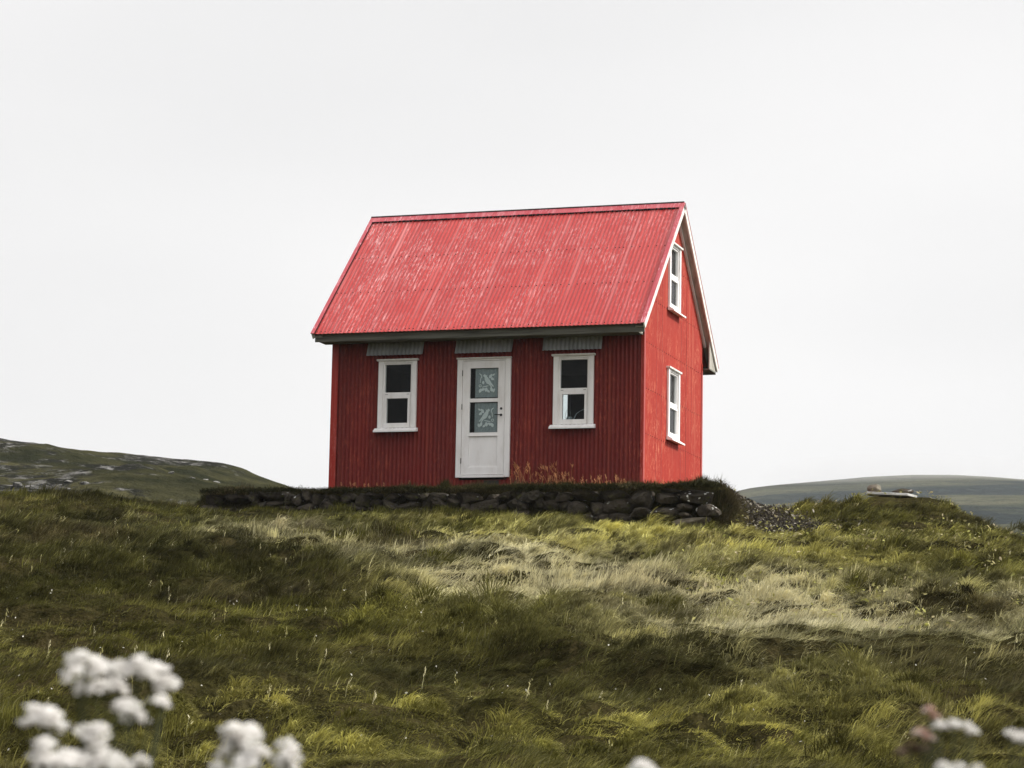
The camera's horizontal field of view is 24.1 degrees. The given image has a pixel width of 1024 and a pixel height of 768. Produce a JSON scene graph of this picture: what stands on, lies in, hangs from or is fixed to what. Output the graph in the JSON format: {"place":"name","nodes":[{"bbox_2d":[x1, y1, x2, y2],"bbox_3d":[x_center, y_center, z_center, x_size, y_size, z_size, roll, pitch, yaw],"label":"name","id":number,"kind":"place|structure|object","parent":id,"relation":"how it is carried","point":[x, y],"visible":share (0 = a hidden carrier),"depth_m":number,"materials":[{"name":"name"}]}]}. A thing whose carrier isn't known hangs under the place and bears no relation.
{"place":"outdoors","nodes":[
{"label":"outdoors","id":0,"kind":"place"},
{"bbox_2d":[0,438,292,504],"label":"hill","id":1,"kind":"structure","parent":0,"point":[37,465],"depth_m":114.63,"materials":[{"name":"green plant"}]},
{"bbox_2d":[13,482,21,486],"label":"rock","id":2,"kind":"object","parent":1,"relation":"on","point":[16,484],"visible":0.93,"depth_m":92.38,"materials":[{"name":"grey stone"}]},
{"bbox_2d":[0,489,1023,767],"bbox_3d":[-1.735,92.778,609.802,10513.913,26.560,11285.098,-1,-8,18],"label":"ground","id":3,"kind":"structure","parent":0,"point":[468,719],"depth_m":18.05,"materials":[{"name":"green plant"}]},
{"bbox_2d":[16,703,150,767],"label":"flowering plant","id":4,"kind":"object","parent":3,"relation":"on","point":[60,758],"visible":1,"depth_m":1.34,"materials":[{"name":"white plant"}]},
{"bbox_2d":[59,650,181,767],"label":"flowering plant","id":5,"kind":"object","parent":3,"relation":"on","point":[117,670],"visible":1,"depth_m":1.40,"materials":[{"name":"white plant"}]},
{"bbox_2d":[209,721,273,767],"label":"flowering plant","id":6,"kind":"object","parent":3,"relation":"on","point":[244,746],"visible":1,"depth_m":1.37,"materials":[{"name":"white plant"}]},
{"bbox_2d":[272,737,303,767],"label":"flowering plant","id":7,"kind":"object","parent":3,"relation":"on","point":[283,758],"visible":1,"depth_m":1.37,"materials":[{"name":"white plant"}]},
{"bbox_2d":[201,487,721,526],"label":"stone wall","id":8,"kind":"structure","parent":3,"relation":"on","point":[620,501],"depth_m":40.05,"materials":[{"name":"grey stone"}]},
{"bbox_2d":[199,477,720,495],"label":"hanging grass","id":9,"kind":"structure","parent":8,"relation":"on","point":[687,484],"depth_m":40.14,"materials":[{"name":"green plant"}]},
{"bbox_2d":[8,581,985,756],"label":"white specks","id":10,"kind":"object","parent":3,"relation":"on","point":[436,666],"visible":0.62,"depth_m":17.92,"materials":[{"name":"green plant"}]},
{"bbox_2d":[132,474,863,529],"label":"wall turf","id":11,"kind":"object","parent":3,"relation":"on","point":[728,493],"depth_m":40.34,"materials":[{"name":"green plant"}]},
{"bbox_2d":[1,510,1021,751],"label":"flowering stalks","id":12,"kind":"object","parent":3,"relation":"on","point":[496,620],"visible":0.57,"depth_m":20.82,"materials":[{"name":"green plant"}]},
{"bbox_2d":[0,586,1023,767],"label":"grass","id":13,"kind":"structure","parent":3,"relation":"on","point":[469,649],"depth_m":17.63,"materials":[{"name":"green plant"}]},
{"bbox_2d":[0,482,1023,631],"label":"slope grass","id":14,"kind":"structure","parent":3,"relation":"on","point":[603,582],"depth_m":28.90,"materials":[{"name":"green plant"}]},
{"bbox_2d":[310,201,718,487],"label":"red house","id":15,"kind":"structure","parent":3,"relation":"on","point":[598,314],"depth_m":42.77,"materials":[{"name":"paint"}]},
{"bbox_2d":[373,358,418,431],"bbox_3d":[-2.055,0.207,42.827,0.815,1.324,0.195,-1,-8,18],"label":"window","id":16,"kind":"structure","parent":15,"relation":"in","point":[382,412],"depth_m":42.83,"materials":[{"name":"white paint"}]},
{"bbox_2d":[455,356,511,477],"bbox_3d":[-0.507,0.587,42.276,1.016,2.135,0.138,-1,-8,18],"label":"door","id":17,"kind":"structure","parent":15,"relation":"in","point":[481,454],"depth_m":42.24,"materials":[{"name":"white paint"}]},
{"bbox_2d":[474,403,496,431],"bbox_3d":[-0.462,0.593,42.295,0.419,0.520,0.016,-1,-8,18],"label":"lace curtain","id":18,"kind":"object","parent":15,"relation":"hanging from","point":[485,419],"visible":1,"depth_m":42.30,"materials":[{"name":"fabric"}]},
{"bbox_2d":[475,368,497,397],"bbox_3d":[-0.450,-0.019,42.379,0.419,0.515,0.016,-1,-8,18],"label":"lace curtain","id":19,"kind":"object","parent":15,"relation":"hanging from","point":[486,382],"visible":1,"depth_m":42.38,"materials":[{"name":"fabric"}]},
{"bbox_2d":[563,395,570,419],"bbox_3d":[0.837,0.730,46.429,0.750,1.207,0.105,-1,-8,18],"label":"window","id":20,"kind":"structure","parent":15,"relation":"in","point":[569,396],"depth_m":46.35,"materials":[{"name":"white paint"}]},
{"bbox_2d":[548,353,595,428],"bbox_3d":[1.066,0.127,41.816,0.818,1.324,0.195,-1,-8,18],"label":"window","id":21,"kind":"structure","parent":15,"relation":"in","point":[558,392],"depth_m":41.82,"materials":[{"name":"white paint"}]},
{"bbox_2d":[565,409,583,418],"bbox_3d":[1.112,0.549,41.974,0.382,0.258,0.110,-1,-8,18],"label":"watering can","id":22,"kind":"object","parent":21,"relation":"on","point":[569,417],"visible":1,"depth_m":41.97,"materials":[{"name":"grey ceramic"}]},
{"bbox_2d":[666,366,684,445],"bbox_3d":[2.932,0.399,43.364,0.195,1.343,0.930,-1,-8,18],"label":"window","id":23,"kind":"structure","parent":15,"relation":"in","point":[673,375],"depth_m":43.50,"materials":[{"name":"white paint"}]},
{"bbox_2d":[668,242,685,317],"bbox_3d":[2.978,-1.906,43.690,0.195,1.301,0.910,-1,-8,18],"label":"window","id":24,"kind":"structure","parent":15,"relation":"in","point":[674,262],"depth_m":43.83,"materials":[{"name":"white paint"}]},
{"bbox_2d":[341,461,693,487],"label":"seed grass","id":25,"kind":"structure","parent":3,"relation":"on","point":[528,465],"depth_m":41.54,"materials":[{"name":"plant"}]},
{"bbox_2d":[628,759,655,767],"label":"flowering plant","id":26,"kind":"object","parent":3,"relation":"on","point":[639,763],"visible":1,"depth_m":1.38,"materials":[{"name":"white plant"}]},
{"bbox_2d":[715,479,860,533],"bbox_3d":[4.403,2.196,40.553,2.826,1.202,5.755,2,-8,-6],"label":"pile of stones","id":27,"kind":"object","parent":3,"relation":"on","point":[770,514],"visible":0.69,"depth_m":40.00,"materials":[{"name":"grey stone"}]},
{"bbox_2d":[673,489,1023,631],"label":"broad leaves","id":28,"kind":"object","parent":3,"relation":"on","point":[840,571],"visible":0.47,"depth_m":28.09,"materials":[{"name":"green plant"}]},
{"bbox_2d":[891,734,936,767],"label":"flowering plant","id":29,"kind":"object","parent":3,"relation":"on","point":[905,749],"visible":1,"depth_m":1.44,"materials":[{"name":"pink plant"}]},
{"bbox_2d":[911,705,979,767],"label":"flowering plant","id":30,"kind":"object","parent":3,"relation":"on","point":[950,724],"visible":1,"depth_m":1.43,"materials":[{"name":"white plant"}]},
{"bbox_2d":[935,761,981,767],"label":"flowering plant","id":31,"kind":"object","parent":3,"relation":"on","point":[941,764],"visible":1,"depth_m":1.34,"materials":[{"name":"white plant"}]},
{"bbox_2d":[1003,729,1023,767],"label":"flowering plant","id":32,"kind":"object","parent":3,"relation":"on","point":[1019,736],"visible":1,"depth_m":1.39,"materials":[{"name":"white plant"}]},
{"bbox_3d":[6.935,2.185,43.926,0.810,0.244,0.424,0,-8,7],"label":"rock","id":33,"kind":"object","parent":3,"relation":"on","visible":0},
{"bbox_2d":[867,492,916,497],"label":"stone slab","id":34,"kind":"structure","parent":33,"relation":"on","point":[883,494],"depth_m":43.70,"materials":[{"name":"grey stone"}]},
{"bbox_2d":[867,484,881,491],"bbox_3d":[6.646,1.935,43.950,0.265,0.206,0.248,10,-8,-4],"label":"rock","id":35,"kind":"object","parent":34,"relation":"on","point":[874,488],"visible":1,"depth_m":43.87,"materials":[{"name":"beige stone"}]},
{"bbox_2d":[892,488,913,493],"bbox_3d":[7.162,1.970,43.931,0.359,0.119,0.250,-10,-13,53],"label":"rock","id":36,"kind":"object","parent":34,"relation":"on","point":[904,490],"visible":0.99,"depth_m":43.87,"materials":[{"name":"grey stone"}]},
{"bbox_2d":[0,0,1023,490],"label":"sky","id":37,"kind":"structure","parent":0,"point":[187,187],"materials":[{"name":"white"}]},
{"bbox_2d":[736,475,1023,536],"bbox_3d":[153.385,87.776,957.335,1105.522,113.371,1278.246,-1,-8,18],"label":"hill","id":38,"kind":"structure","parent":0,"point":[1000,500],"depth_m":905.82,"materials":[{"name":"green plant"}]}
]}

